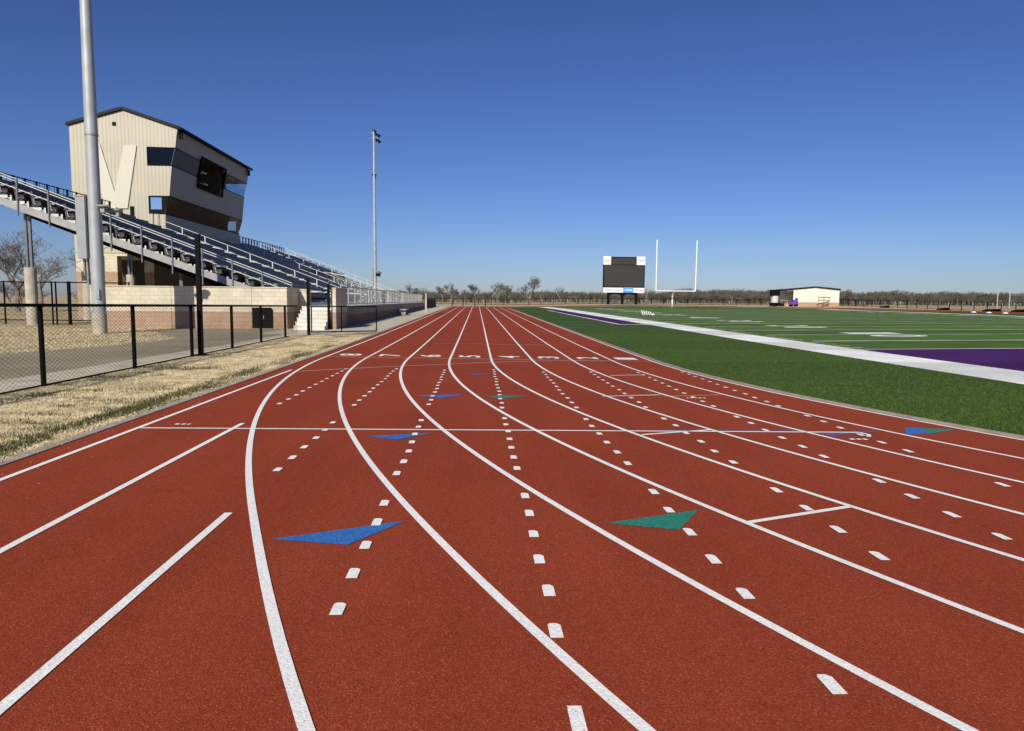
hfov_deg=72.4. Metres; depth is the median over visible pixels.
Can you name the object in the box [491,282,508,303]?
bare tree
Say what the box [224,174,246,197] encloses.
window pane
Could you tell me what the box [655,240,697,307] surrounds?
goal post
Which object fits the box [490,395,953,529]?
teal exchange marks
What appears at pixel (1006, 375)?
field border
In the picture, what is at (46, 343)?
dry grass
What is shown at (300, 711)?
lane lines
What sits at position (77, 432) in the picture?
curb
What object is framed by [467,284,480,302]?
bare tree
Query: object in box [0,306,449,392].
concrete path
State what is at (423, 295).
bare tree
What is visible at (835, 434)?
violet exchange marks
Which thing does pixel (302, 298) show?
block pillar
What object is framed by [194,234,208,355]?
square post
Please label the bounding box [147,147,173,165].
side window
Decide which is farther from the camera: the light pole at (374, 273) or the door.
the light pole at (374, 273)
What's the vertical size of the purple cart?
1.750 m
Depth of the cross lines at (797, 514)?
8.22 m
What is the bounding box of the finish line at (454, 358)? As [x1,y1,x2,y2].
[309,343,602,370]
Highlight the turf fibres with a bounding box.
[573,330,1023,434]
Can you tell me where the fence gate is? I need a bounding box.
[311,306,376,332]
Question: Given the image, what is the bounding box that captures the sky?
[0,0,1023,304]
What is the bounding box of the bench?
[400,309,408,314]
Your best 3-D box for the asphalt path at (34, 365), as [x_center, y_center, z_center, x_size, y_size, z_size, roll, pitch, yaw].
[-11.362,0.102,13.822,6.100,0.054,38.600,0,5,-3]
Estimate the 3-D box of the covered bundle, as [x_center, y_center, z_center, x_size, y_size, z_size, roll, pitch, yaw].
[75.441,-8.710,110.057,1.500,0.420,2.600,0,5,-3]
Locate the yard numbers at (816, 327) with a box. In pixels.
[605,309,1021,335]
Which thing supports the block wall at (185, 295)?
on the ground at (89, 327)
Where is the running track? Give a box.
[0,305,1023,730]
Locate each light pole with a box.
[74,0,122,333]
[370,129,381,295]
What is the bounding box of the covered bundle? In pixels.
[982,309,1001,311]
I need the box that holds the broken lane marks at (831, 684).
[273,368,1010,693]
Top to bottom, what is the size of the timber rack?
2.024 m
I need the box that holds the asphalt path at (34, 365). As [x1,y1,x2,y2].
[0,328,281,379]
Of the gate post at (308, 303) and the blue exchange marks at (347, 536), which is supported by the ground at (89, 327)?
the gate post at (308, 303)
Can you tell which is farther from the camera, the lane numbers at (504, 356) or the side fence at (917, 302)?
the side fence at (917, 302)
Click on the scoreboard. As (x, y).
(622, 276)
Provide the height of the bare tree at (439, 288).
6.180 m
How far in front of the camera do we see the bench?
58.33 m
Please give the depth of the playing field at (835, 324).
43.71 m
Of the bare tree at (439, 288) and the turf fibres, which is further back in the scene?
the bare tree at (439, 288)
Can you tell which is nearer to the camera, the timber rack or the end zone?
the end zone
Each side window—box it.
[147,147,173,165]
[148,196,169,213]
[227,220,241,233]
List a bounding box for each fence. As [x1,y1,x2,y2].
[0,281,129,324]
[0,303,296,394]
[403,298,867,305]
[427,299,435,307]
[839,299,1021,310]
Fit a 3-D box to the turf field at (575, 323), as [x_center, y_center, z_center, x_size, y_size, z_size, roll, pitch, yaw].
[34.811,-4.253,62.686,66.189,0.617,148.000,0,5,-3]
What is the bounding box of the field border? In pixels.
[542,307,1023,383]
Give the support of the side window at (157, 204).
in the press box
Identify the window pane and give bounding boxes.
[165,196,229,230]
[171,148,200,176]
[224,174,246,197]
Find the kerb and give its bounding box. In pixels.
[0,306,1023,466]
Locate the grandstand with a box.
[0,172,421,324]
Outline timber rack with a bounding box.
[818,297,829,306]
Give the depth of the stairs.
32.88 m
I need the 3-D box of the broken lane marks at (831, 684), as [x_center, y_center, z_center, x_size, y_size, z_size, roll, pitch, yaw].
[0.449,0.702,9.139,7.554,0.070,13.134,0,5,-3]
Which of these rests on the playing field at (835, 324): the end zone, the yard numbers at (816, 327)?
the yard numbers at (816, 327)
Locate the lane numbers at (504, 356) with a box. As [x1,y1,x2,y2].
[340,354,637,359]
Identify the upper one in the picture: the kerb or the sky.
the sky
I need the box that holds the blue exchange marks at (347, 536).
[275,394,928,544]
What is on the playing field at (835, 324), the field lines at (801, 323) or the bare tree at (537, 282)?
the field lines at (801, 323)
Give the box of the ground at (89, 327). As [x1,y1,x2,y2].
[0,295,1023,456]
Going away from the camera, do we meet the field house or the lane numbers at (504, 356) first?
the lane numbers at (504, 356)
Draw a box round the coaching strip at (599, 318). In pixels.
[550,310,641,323]
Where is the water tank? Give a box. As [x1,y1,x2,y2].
[769,290,785,305]
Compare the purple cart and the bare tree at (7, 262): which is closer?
the bare tree at (7, 262)
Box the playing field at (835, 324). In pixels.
[553,307,1023,349]
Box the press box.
[65,106,252,316]
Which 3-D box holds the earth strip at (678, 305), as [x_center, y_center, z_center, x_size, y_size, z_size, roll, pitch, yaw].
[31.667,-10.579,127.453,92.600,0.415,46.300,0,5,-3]
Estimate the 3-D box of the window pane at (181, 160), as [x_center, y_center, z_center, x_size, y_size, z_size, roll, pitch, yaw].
[-22.335,-13.872,47.983,0.370,1.200,4.220,0,5,-3]
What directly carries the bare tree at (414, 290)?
on the ground at (89, 327)
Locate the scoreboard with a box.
[602,256,644,304]
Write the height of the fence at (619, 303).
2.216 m
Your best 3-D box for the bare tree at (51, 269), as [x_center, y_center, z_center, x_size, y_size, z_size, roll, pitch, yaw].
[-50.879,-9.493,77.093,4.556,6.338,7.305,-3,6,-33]
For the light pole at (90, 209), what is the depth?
27.43 m
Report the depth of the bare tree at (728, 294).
253.18 m
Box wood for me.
[0,282,1023,305]
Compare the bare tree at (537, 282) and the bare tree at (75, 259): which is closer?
the bare tree at (75, 259)
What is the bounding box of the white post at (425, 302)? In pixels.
[425,293,426,311]
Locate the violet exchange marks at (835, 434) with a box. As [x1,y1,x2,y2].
[471,373,876,435]
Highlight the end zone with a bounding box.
[867,349,1023,370]
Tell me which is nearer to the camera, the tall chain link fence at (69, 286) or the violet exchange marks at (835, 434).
the violet exchange marks at (835, 434)
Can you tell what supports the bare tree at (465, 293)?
on the ground at (89, 327)
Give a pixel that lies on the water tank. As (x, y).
(774, 294)
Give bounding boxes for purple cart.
[780,298,797,305]
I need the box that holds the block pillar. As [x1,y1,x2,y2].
[299,289,311,309]
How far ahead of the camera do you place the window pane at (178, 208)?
50.85 m
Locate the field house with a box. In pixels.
[775,286,840,306]
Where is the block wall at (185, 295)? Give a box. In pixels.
[89,285,299,328]
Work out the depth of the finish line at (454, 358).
17.96 m
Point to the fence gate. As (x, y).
(344, 319)
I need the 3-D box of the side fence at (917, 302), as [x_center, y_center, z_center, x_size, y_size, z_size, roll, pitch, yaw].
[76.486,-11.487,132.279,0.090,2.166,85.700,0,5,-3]
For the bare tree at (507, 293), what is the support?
on the ground at (89, 327)
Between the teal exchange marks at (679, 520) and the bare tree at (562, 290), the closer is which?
the teal exchange marks at (679, 520)
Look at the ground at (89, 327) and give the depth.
26.54 m
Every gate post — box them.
[306,279,310,334]
[327,283,329,328]
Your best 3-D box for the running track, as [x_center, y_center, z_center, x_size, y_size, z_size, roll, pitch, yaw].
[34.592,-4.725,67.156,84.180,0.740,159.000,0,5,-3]
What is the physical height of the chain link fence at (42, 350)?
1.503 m
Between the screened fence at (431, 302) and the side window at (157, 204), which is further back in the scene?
the screened fence at (431, 302)
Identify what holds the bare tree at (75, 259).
on the ground at (89, 327)
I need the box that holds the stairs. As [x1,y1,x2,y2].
[294,306,331,329]
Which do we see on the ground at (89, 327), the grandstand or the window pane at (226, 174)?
the grandstand
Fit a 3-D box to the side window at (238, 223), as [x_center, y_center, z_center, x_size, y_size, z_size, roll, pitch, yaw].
[-23.970,-11.928,60.387,1.323,1.160,0.070,0,5,-3]
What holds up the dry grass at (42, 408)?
on the ground at (89, 327)
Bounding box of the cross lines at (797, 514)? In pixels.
[141,375,870,522]
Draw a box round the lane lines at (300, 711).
[0,307,1023,730]
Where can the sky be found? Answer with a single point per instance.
(857, 146)
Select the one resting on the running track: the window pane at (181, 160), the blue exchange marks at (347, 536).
the blue exchange marks at (347, 536)
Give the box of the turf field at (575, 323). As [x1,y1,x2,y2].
[511,306,1023,435]
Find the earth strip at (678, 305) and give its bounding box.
[462,305,1002,311]
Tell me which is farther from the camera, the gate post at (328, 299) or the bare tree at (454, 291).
the bare tree at (454, 291)
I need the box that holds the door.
[252,308,272,327]
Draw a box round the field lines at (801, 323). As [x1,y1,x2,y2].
[548,308,1020,348]
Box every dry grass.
[0,327,179,353]
[0,332,367,459]
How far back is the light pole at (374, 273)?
98.11 m
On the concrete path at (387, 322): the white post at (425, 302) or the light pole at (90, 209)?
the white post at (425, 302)
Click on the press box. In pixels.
(153, 170)
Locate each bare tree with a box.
[0,231,54,311]
[34,250,68,303]
[63,247,105,284]
[405,284,417,294]
[415,287,428,301]
[434,286,445,302]
[444,283,458,297]
[460,289,470,301]
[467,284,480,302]
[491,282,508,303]
[499,285,513,303]
[517,277,540,302]
[554,288,564,302]
[726,290,736,303]
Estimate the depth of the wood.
307.75 m
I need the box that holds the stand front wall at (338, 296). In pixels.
[330,288,424,328]

